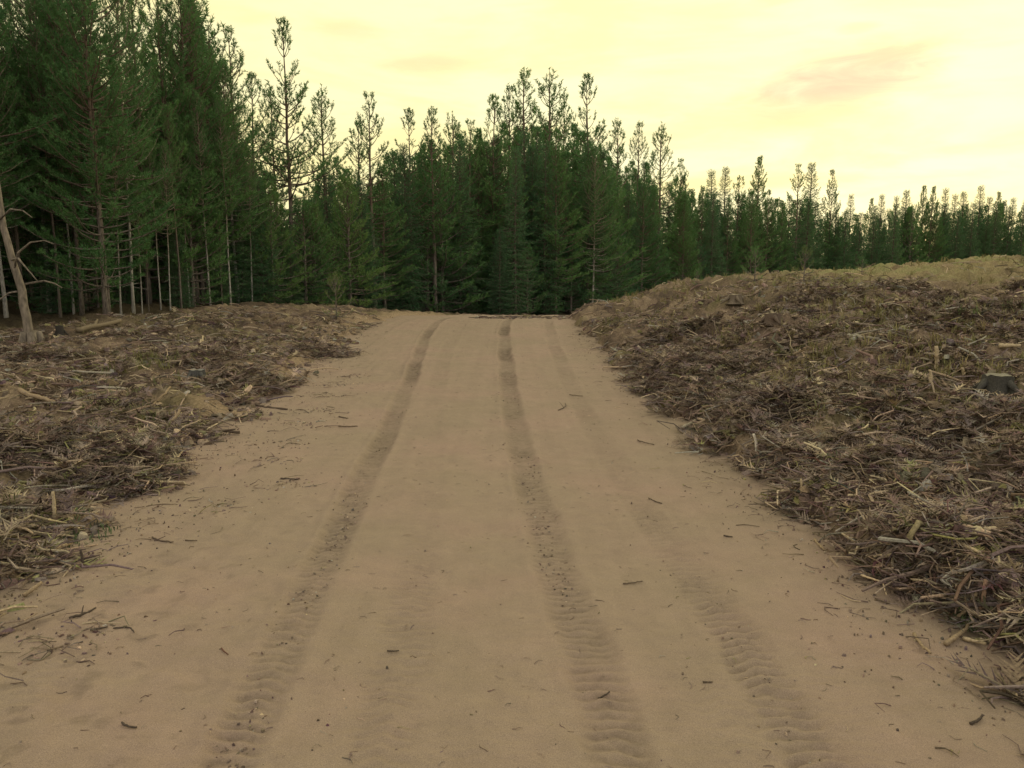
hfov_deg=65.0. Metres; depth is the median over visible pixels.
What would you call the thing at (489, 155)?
pine tree
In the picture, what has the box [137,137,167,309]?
pine tree
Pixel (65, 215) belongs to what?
pine tree
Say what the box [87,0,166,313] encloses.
pine tree
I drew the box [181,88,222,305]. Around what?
pine tree
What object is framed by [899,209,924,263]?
pine tree
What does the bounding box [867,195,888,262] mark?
pine tree
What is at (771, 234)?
pine tree
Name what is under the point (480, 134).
pine tree
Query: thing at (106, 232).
pine tree
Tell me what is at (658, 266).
young conifer
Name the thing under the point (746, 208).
pine tree
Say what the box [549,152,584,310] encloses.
pine tree
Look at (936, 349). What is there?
broken stick
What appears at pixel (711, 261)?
pine tree
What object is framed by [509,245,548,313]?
young conifer
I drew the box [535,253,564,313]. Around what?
young conifer
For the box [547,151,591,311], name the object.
pine tree
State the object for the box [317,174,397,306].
young conifer
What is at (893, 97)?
sky
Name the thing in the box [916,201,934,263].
pine tree
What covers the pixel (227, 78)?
pine tree
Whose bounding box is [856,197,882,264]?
pine tree
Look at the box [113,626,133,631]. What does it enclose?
twig
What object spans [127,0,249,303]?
pine tree
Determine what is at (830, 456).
grass patch
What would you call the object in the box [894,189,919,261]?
pine tree
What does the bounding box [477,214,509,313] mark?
young conifer
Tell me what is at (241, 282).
young conifer
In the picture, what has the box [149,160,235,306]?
young conifer
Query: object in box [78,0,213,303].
pine tree
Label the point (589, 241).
pine tree
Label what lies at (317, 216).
young conifer
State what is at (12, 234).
pine tree
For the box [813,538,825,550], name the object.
broken branch
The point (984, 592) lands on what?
broken branch
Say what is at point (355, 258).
pine tree
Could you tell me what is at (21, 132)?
pine tree
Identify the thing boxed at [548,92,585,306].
pine tree
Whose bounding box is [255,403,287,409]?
broken branch
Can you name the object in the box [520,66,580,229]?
pine tree
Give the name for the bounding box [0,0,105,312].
pine tree
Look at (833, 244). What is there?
pine tree
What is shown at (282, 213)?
pine tree
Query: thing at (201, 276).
pine tree
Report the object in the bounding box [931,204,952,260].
pine tree
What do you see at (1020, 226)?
pine tree
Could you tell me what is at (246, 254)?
pine tree
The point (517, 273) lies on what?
pine tree
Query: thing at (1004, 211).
pine tree
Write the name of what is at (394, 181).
pine tree
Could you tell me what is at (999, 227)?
pine tree
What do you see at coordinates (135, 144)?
pine tree
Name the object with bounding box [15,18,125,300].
pine tree
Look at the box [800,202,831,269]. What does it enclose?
pine tree
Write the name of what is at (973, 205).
pine tree
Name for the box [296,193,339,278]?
pine tree
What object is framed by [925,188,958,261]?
pine tree
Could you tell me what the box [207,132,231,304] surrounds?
pine tree
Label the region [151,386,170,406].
broken branch
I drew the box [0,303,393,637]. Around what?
forest slash
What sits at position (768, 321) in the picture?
tree stump
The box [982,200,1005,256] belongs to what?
pine tree
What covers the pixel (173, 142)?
pine tree
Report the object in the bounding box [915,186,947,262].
pine tree
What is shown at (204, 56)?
pine tree
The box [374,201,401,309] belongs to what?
young conifer
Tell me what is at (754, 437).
broken stick
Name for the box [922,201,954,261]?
pine tree
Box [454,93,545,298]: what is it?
pine tree
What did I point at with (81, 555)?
broken stick
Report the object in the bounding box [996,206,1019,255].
pine tree
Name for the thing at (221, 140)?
pine tree
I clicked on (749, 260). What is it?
young conifer
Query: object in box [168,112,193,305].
pine tree
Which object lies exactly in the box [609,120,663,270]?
pine tree
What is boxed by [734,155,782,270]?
pine tree
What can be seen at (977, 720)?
twig
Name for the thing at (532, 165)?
pine tree
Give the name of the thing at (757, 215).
pine tree
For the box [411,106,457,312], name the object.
pine tree
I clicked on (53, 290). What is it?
young conifer
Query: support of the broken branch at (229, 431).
on the road
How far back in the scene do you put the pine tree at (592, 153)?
46.48 m
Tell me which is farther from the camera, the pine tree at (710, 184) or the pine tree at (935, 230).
the pine tree at (935, 230)
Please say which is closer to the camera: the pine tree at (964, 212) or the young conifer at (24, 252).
the young conifer at (24, 252)
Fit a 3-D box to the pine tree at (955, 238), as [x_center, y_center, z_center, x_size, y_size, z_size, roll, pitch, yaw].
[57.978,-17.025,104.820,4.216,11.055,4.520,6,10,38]
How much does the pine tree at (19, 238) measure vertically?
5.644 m
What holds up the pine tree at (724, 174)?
on the ground at (994, 271)
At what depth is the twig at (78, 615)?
4.00 m
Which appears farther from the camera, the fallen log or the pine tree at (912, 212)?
the pine tree at (912, 212)
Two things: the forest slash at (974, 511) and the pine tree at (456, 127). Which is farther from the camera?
the pine tree at (456, 127)
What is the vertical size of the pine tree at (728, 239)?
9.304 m
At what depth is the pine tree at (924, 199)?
102.55 m
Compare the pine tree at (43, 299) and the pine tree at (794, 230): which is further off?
the pine tree at (794, 230)
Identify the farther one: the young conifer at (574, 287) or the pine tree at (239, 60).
the young conifer at (574, 287)
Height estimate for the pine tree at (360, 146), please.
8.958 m
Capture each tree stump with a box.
[52,325,70,336]
[187,368,205,381]
[720,294,743,304]
[758,312,784,325]
[969,373,1021,398]
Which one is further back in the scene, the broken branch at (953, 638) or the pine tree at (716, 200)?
the pine tree at (716, 200)
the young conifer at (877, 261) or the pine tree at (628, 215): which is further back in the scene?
the young conifer at (877, 261)
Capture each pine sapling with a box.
[322,271,356,319]
[691,268,703,284]
[740,246,767,283]
[790,245,818,282]
[854,257,866,274]
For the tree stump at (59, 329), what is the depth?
14.69 m
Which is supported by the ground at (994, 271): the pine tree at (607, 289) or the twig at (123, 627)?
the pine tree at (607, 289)
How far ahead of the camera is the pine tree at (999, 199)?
112.60 m
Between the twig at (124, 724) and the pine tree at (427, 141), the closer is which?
the twig at (124, 724)
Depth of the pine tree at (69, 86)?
19.04 m
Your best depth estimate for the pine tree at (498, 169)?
44.31 m
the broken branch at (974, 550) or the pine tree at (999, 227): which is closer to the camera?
the broken branch at (974, 550)
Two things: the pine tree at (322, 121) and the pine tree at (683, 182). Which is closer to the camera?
the pine tree at (322, 121)
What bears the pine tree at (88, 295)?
on the ground at (994, 271)
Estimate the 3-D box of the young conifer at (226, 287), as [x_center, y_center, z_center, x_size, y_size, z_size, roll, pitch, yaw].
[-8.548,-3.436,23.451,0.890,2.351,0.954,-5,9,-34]
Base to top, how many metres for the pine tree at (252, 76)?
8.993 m
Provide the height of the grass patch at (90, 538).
0.146 m
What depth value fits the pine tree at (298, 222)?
35.10 m
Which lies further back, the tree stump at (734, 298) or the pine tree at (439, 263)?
the pine tree at (439, 263)
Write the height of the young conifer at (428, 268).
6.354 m
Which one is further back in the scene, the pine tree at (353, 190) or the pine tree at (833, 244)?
the pine tree at (833, 244)
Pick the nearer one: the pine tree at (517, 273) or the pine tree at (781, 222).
the pine tree at (517, 273)
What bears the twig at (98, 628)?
on the road
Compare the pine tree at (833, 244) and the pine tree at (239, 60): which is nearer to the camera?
the pine tree at (239, 60)
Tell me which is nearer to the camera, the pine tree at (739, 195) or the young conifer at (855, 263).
the pine tree at (739, 195)
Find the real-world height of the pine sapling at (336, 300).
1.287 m
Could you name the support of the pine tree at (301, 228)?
on the ground at (994, 271)
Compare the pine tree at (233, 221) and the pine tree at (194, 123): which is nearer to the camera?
the pine tree at (194, 123)
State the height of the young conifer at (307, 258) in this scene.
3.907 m
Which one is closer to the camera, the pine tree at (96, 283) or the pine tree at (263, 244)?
the pine tree at (96, 283)
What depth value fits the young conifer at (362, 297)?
31.86 m
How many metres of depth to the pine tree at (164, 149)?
19.95 m
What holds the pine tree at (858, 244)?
on the ground at (994, 271)
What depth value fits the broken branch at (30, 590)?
4.31 m
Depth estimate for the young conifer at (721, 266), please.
71.94 m
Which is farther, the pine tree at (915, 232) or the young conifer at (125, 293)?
the pine tree at (915, 232)
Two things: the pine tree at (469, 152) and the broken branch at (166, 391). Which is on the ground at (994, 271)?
the pine tree at (469, 152)
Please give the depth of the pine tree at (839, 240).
88.53 m
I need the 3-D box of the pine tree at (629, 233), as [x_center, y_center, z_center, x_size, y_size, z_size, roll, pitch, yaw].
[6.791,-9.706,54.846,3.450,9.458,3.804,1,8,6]
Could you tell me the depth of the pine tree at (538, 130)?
46.73 m
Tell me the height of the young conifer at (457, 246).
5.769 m
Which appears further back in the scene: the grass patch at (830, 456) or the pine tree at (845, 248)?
the pine tree at (845, 248)
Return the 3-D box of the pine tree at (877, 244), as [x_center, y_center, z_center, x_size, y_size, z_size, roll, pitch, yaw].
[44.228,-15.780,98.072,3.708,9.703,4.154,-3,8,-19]
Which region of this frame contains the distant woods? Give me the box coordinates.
[0,0,1021,308]
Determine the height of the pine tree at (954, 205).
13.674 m
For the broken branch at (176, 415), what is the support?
on the forest slash at (71, 443)
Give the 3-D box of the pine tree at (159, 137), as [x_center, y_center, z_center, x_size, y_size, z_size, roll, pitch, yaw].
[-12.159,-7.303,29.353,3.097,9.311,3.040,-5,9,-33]
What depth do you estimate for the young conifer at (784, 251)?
80.37 m
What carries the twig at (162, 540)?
on the road
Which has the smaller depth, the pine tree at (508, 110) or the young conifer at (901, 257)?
the pine tree at (508, 110)
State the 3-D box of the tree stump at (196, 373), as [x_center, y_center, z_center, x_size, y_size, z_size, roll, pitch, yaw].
[-4.293,-0.109,10.934,0.349,0.200,0.426,-3,8,-20]
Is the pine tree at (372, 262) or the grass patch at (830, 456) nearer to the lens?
the grass patch at (830, 456)
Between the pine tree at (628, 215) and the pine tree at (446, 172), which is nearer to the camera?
the pine tree at (446, 172)
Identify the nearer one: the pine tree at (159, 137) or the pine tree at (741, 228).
the pine tree at (159, 137)
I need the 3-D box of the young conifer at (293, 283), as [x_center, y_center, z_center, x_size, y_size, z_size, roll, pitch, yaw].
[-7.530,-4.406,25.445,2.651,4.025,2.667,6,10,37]
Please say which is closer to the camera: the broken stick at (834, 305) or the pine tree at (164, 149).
the broken stick at (834, 305)
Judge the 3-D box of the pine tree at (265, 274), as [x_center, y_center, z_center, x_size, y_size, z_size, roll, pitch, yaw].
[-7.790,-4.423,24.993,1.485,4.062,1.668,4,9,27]
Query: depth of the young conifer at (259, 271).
24.69 m
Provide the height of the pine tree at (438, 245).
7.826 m
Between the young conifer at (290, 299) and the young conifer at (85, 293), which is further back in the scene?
the young conifer at (290, 299)
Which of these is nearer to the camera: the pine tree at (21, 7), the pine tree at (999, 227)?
the pine tree at (21, 7)
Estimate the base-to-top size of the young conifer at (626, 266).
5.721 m
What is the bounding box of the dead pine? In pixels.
[0,186,61,344]
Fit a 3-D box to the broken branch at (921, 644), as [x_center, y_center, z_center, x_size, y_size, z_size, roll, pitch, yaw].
[1.867,1.184,3.672,0.024,0.028,0.227,1,8,10]
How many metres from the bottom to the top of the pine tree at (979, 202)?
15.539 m
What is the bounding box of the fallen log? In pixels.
[75,319,121,332]
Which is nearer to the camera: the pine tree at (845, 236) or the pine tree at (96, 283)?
the pine tree at (96, 283)
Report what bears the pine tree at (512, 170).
on the ground at (994, 271)
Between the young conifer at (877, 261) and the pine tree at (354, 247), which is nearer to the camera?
the pine tree at (354, 247)
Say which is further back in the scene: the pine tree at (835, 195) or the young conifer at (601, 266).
the pine tree at (835, 195)
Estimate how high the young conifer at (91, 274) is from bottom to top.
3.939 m
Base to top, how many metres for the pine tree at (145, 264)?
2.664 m
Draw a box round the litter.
[0,309,1023,767]
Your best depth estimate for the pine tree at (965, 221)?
108.68 m
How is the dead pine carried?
on the ground at (994, 271)
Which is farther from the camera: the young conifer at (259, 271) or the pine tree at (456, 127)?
the pine tree at (456, 127)
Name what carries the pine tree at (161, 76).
on the ground at (994, 271)
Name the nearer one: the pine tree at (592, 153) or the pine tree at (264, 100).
the pine tree at (264, 100)
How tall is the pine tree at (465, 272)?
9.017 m
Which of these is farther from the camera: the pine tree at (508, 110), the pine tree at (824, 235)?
the pine tree at (824, 235)
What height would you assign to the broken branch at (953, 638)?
0.042 m
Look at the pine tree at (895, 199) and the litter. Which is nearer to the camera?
the litter
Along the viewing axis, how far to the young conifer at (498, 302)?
40.91 m
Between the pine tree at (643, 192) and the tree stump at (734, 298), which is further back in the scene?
the pine tree at (643, 192)
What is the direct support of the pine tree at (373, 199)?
on the ground at (994, 271)
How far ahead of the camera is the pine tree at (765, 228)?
80.81 m
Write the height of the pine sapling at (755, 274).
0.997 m
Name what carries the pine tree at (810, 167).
on the ground at (994, 271)
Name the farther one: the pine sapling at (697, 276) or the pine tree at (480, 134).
the pine tree at (480, 134)
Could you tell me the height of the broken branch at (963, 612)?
0.148 m
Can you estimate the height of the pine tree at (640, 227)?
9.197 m
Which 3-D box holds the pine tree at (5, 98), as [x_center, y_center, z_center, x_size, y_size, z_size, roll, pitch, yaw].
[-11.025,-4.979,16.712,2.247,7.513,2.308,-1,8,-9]
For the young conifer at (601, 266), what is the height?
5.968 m
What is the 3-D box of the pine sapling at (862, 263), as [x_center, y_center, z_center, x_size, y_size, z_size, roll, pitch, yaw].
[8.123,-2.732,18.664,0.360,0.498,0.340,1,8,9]
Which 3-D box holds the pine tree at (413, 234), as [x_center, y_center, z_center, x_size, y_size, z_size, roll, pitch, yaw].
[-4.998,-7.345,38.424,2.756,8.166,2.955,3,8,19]
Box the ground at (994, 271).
[0,255,1023,655]
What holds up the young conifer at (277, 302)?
on the ground at (994, 271)
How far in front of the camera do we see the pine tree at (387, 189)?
35.27 m
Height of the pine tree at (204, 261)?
5.924 m
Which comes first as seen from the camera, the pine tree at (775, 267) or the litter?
the litter
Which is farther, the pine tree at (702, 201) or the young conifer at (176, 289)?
the pine tree at (702, 201)
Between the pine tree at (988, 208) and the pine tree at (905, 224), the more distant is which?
the pine tree at (988, 208)
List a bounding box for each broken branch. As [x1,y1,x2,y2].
[17,388,54,401]
[22,581,42,596]
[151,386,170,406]
[167,421,239,433]
[171,409,180,421]
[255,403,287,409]
[682,419,696,427]
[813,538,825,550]
[838,328,882,339]
[912,632,931,653]
[943,624,970,645]
[957,541,980,553]
[957,592,977,619]
[962,636,986,644]
[978,579,987,612]
[983,526,1006,530]
[999,343,1020,347]
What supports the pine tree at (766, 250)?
on the ground at (994, 271)
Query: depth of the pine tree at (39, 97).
17.71 m
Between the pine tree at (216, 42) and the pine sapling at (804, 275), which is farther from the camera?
the pine tree at (216, 42)
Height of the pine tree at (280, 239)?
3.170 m
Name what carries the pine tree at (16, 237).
on the ground at (994, 271)
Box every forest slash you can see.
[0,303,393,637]
[569,255,1023,753]
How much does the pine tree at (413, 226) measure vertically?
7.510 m
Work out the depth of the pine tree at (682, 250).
63.59 m
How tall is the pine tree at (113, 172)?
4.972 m
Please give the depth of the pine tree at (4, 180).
16.06 m
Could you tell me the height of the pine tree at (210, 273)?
9.152 m
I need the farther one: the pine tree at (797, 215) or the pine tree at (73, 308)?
the pine tree at (797, 215)
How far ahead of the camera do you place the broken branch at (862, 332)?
10.29 m
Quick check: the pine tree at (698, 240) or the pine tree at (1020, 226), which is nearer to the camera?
the pine tree at (698, 240)
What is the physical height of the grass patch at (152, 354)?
0.345 m
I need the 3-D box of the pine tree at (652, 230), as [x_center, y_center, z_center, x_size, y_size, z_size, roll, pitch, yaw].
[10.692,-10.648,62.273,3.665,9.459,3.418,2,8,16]
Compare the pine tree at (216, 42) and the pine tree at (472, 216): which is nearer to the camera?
the pine tree at (216, 42)
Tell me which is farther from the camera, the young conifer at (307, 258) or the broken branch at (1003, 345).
the young conifer at (307, 258)
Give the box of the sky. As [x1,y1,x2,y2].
[0,0,1023,262]
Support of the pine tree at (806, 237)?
on the ground at (994, 271)
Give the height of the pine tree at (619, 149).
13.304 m
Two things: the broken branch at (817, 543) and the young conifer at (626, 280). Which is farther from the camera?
the young conifer at (626, 280)
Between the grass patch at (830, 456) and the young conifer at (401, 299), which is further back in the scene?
the young conifer at (401, 299)
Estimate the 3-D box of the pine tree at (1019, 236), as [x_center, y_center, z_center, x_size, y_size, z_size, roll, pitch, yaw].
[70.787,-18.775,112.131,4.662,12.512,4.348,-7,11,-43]
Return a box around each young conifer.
[0,158,99,311]
[22,151,87,313]
[24,163,122,308]
[38,180,135,310]
[110,219,142,303]
[113,193,187,302]
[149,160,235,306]
[161,220,195,307]
[205,228,235,304]
[222,208,261,304]
[223,202,279,301]
[233,180,317,303]
[250,206,290,303]
[279,233,307,304]
[281,202,352,303]
[296,198,334,303]
[309,222,356,304]
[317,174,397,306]
[339,181,392,308]
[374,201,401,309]
[387,207,419,310]
[408,191,463,310]
[420,209,478,311]
[444,214,494,311]
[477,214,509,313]
[482,228,518,314]
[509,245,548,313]
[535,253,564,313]
[553,240,594,313]
[562,216,613,309]
[604,225,639,300]
[618,259,634,297]
[638,232,677,290]
[673,236,702,278]
[688,239,714,277]
[712,254,730,275]
[739,241,763,272]
[775,244,797,270]
[851,251,861,268]
[871,249,880,264]
[889,253,906,264]
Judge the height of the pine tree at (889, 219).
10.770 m
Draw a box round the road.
[0,314,1023,767]
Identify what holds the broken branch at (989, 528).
on the forest slash at (974, 511)
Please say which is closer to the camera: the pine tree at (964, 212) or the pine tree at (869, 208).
the pine tree at (869, 208)
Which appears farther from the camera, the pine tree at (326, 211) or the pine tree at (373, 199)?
the pine tree at (373, 199)
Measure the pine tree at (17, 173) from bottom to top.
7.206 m
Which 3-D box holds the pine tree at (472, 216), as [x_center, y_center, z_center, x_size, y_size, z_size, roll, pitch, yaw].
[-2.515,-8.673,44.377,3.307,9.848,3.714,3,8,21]
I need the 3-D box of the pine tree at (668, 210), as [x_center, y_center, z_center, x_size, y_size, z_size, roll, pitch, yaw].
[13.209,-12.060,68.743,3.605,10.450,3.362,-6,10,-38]
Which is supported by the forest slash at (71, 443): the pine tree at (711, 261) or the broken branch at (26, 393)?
the broken branch at (26, 393)
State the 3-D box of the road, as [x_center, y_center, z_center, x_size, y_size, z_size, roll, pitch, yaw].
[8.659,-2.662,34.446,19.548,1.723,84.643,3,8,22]
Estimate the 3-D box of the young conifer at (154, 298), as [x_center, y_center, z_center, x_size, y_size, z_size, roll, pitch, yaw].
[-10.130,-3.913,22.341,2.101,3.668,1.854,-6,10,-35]
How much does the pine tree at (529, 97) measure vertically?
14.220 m
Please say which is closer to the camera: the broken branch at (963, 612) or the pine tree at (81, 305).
the broken branch at (963, 612)
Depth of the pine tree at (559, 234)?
52.23 m
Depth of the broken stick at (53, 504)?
5.34 m
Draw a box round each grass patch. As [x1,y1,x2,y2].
[37,506,117,547]
[94,349,205,377]
[815,450,851,463]
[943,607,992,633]
[950,297,1023,314]
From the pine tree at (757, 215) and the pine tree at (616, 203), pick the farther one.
the pine tree at (757, 215)
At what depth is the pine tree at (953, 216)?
105.89 m
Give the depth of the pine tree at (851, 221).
93.02 m
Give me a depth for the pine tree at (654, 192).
58.66 m
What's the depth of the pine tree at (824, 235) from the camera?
93.52 m
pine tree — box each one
[0,0,48,305]
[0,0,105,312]
[0,1,61,294]
[0,6,64,192]
[0,19,46,317]
[0,48,39,290]
[0,116,42,303]
[0,133,36,225]
[0,137,32,238]
[1,0,104,311]
[1,0,141,315]
[4,63,89,302]
[9,0,152,306]
[12,0,179,314]
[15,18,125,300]
[16,0,73,317]
[18,0,173,311]
[30,0,84,314]
[39,0,89,165]
[58,0,111,307]
[64,80,136,297]
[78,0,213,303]
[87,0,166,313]
[100,105,133,313]
[108,30,165,296]
[114,16,230,300]
[121,0,221,306]
[124,91,225,286]
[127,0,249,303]
[127,180,150,313]
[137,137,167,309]
[139,211,154,311]
[148,0,257,302]
[149,23,257,261]
[151,140,181,310]
[154,7,234,303]
[156,62,188,302]
[156,104,191,307]
[157,0,247,303]
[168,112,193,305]
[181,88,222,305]
[185,57,277,303]
[196,21,256,288]
[205,95,242,304]
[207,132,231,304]
[209,23,287,221]
[215,138,258,300]
[221,151,274,302]
[231,71,294,237]
[237,149,263,301]
[241,176,287,302]
[247,16,339,274]
[248,185,281,300]
[255,87,306,301]
[270,216,291,302]
[273,198,340,303]
[274,209,302,298]
[283,195,308,299]
[293,83,354,254]
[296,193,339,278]
[298,169,358,304]
[324,178,374,298]
[334,91,405,307]
[334,117,388,298]
[337,193,377,305]
[339,178,387,308]
[358,201,382,306]
[365,177,384,281]
[368,163,419,308]
[371,182,411,290]
[378,149,420,308]
[380,108,447,306]
[387,143,434,311]
[398,142,455,311]
[400,173,432,300]
[401,143,490,312]
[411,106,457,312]
[423,176,456,311]
[429,140,492,313]
[433,111,481,312]
[445,118,505,310]
[445,136,491,312]
[450,128,509,312]
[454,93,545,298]
[473,134,524,295]
[473,139,513,313]
[474,82,541,312]
[492,146,537,314]
[498,67,561,230]
[498,129,553,314]
[501,135,542,262]
[503,144,567,313]
[518,125,561,307]
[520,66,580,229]
[520,141,571,314]
[521,127,595,314]
[546,72,632,235]
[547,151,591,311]
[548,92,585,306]
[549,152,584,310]
[550,161,573,307]
[554,137,651,301]
[562,158,616,307]
[565,140,612,307]
[566,143,623,303]
[574,149,636,301]
[596,173,635,293]
[601,117,636,288]
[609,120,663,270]
[614,184,645,297]
[617,166,647,278]
[621,161,669,291]
[630,184,657,295]
[635,187,677,288]
[636,185,664,290]
[639,122,685,280]
[657,159,700,257]
[660,181,677,283]
[660,186,698,280]
[660,192,706,281]
[664,176,701,278]
[687,194,707,276]
[689,185,719,278]
[696,169,730,274]
[697,192,728,279]
[699,193,728,278]
[702,166,744,274]
[716,197,747,274]
[718,202,740,273]
[721,175,753,266]
[725,195,753,265]
[728,198,747,271]
[729,190,772,274]
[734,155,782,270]
[734,191,765,271]
[745,189,789,272]
[749,194,762,240]
[758,199,774,271]
[759,199,786,272]
[767,200,793,272]
[768,199,789,269]
[777,163,817,266]
[779,196,802,271]
[789,162,830,268]
[789,198,810,269]
[792,196,819,270]
[794,203,819,268]
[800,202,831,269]
[815,169,851,269]
[816,214,832,268]
[823,206,846,269]
[827,217,847,268]
[834,210,853,268]
[836,211,853,268]
[842,193,859,267]
[849,213,869,269]
[849,214,865,260]
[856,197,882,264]
[863,205,883,265]
[866,216,887,264]
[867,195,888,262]
[873,209,907,263]
[880,203,904,264]
[883,195,906,262]
[891,203,931,262]
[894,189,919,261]
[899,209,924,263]
[906,212,929,262]
[909,185,938,259]
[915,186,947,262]
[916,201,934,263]
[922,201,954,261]
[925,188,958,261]
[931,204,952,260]
[943,194,963,259]
[944,212,965,258]
[947,211,968,258]
[954,192,969,250]
[958,204,978,255]
[958,207,972,257]
[959,202,982,257]
[963,211,978,258]
[970,185,992,254]
[978,191,1011,256]
[978,214,992,256]
[979,196,998,254]
[981,200,1013,254]
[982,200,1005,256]
[991,203,1014,254]
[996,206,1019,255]
[1002,197,1019,254]
[1007,204,1023,255]
[1014,200,1023,249]
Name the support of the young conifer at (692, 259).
on the ground at (994, 271)
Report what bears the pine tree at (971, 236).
on the ground at (994, 271)
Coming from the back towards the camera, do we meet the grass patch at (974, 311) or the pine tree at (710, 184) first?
the pine tree at (710, 184)
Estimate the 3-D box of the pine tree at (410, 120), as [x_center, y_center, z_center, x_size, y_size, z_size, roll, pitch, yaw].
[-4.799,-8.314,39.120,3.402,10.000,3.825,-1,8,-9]
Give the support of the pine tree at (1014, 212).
on the ground at (994, 271)
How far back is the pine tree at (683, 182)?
67.34 m
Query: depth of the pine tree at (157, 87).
22.64 m
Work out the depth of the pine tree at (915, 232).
101.58 m
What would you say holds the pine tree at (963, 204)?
on the ground at (994, 271)
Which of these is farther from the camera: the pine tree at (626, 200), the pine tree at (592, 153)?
the pine tree at (626, 200)
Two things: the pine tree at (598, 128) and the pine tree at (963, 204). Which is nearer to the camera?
the pine tree at (598, 128)
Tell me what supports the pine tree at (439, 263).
on the ground at (994, 271)
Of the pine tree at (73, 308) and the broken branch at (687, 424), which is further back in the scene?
the pine tree at (73, 308)
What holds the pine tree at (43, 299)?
on the ground at (994, 271)
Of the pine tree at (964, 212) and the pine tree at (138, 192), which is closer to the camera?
the pine tree at (138, 192)
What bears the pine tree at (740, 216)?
on the ground at (994, 271)
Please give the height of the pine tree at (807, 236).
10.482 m
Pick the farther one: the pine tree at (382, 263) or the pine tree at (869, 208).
the pine tree at (869, 208)
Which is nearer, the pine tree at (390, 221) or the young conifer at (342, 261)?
the young conifer at (342, 261)
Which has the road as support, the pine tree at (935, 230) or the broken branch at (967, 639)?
the broken branch at (967, 639)
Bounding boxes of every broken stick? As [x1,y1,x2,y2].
[51,491,55,517]
[79,549,84,562]
[752,434,756,451]
[831,298,835,313]
[906,520,924,544]
[928,370,932,388]
[934,346,939,368]
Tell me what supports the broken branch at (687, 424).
on the road
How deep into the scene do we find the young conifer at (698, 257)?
67.44 m
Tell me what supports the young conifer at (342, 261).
on the ground at (994, 271)
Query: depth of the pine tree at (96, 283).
19.12 m
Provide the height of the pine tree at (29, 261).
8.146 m
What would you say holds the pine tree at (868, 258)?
on the ground at (994, 271)
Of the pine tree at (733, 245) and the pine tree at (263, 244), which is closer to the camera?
the pine tree at (263, 244)
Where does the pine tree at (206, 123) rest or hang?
on the ground at (994, 271)
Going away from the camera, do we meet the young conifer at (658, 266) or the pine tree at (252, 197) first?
the pine tree at (252, 197)
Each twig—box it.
[69,605,95,618]
[90,626,107,630]
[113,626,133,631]
[121,721,136,727]
[152,536,173,542]
[969,715,982,724]
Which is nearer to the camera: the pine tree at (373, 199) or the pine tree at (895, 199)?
the pine tree at (373, 199)
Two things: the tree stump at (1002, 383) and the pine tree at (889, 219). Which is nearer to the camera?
the tree stump at (1002, 383)
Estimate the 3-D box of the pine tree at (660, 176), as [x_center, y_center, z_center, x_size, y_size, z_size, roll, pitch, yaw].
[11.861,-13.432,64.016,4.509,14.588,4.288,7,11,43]
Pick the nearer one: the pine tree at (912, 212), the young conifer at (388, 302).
the young conifer at (388, 302)
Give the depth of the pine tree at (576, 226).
51.44 m
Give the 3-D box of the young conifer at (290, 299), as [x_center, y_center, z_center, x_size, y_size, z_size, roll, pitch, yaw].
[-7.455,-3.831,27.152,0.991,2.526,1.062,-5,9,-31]
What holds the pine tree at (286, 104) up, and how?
on the ground at (994, 271)
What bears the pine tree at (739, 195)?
on the ground at (994, 271)
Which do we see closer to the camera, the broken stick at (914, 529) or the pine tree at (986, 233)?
the broken stick at (914, 529)
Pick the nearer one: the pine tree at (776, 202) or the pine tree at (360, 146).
the pine tree at (360, 146)
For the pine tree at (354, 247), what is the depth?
33.01 m
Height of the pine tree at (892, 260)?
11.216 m
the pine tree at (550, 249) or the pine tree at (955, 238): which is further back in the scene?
the pine tree at (955, 238)
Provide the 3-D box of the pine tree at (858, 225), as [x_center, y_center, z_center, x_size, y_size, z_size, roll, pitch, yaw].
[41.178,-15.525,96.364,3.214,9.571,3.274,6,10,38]
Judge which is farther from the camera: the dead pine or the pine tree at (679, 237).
the pine tree at (679, 237)
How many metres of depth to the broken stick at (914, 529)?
4.38 m
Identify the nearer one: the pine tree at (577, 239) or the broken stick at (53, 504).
the broken stick at (53, 504)
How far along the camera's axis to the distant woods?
53.94 m
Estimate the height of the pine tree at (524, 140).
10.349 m
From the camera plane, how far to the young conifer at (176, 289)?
21.25 m
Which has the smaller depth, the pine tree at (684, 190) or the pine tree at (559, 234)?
the pine tree at (559, 234)
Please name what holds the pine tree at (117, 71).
on the ground at (994, 271)
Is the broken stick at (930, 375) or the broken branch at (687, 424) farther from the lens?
the broken branch at (687, 424)
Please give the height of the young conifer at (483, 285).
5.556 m
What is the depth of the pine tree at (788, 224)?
82.25 m

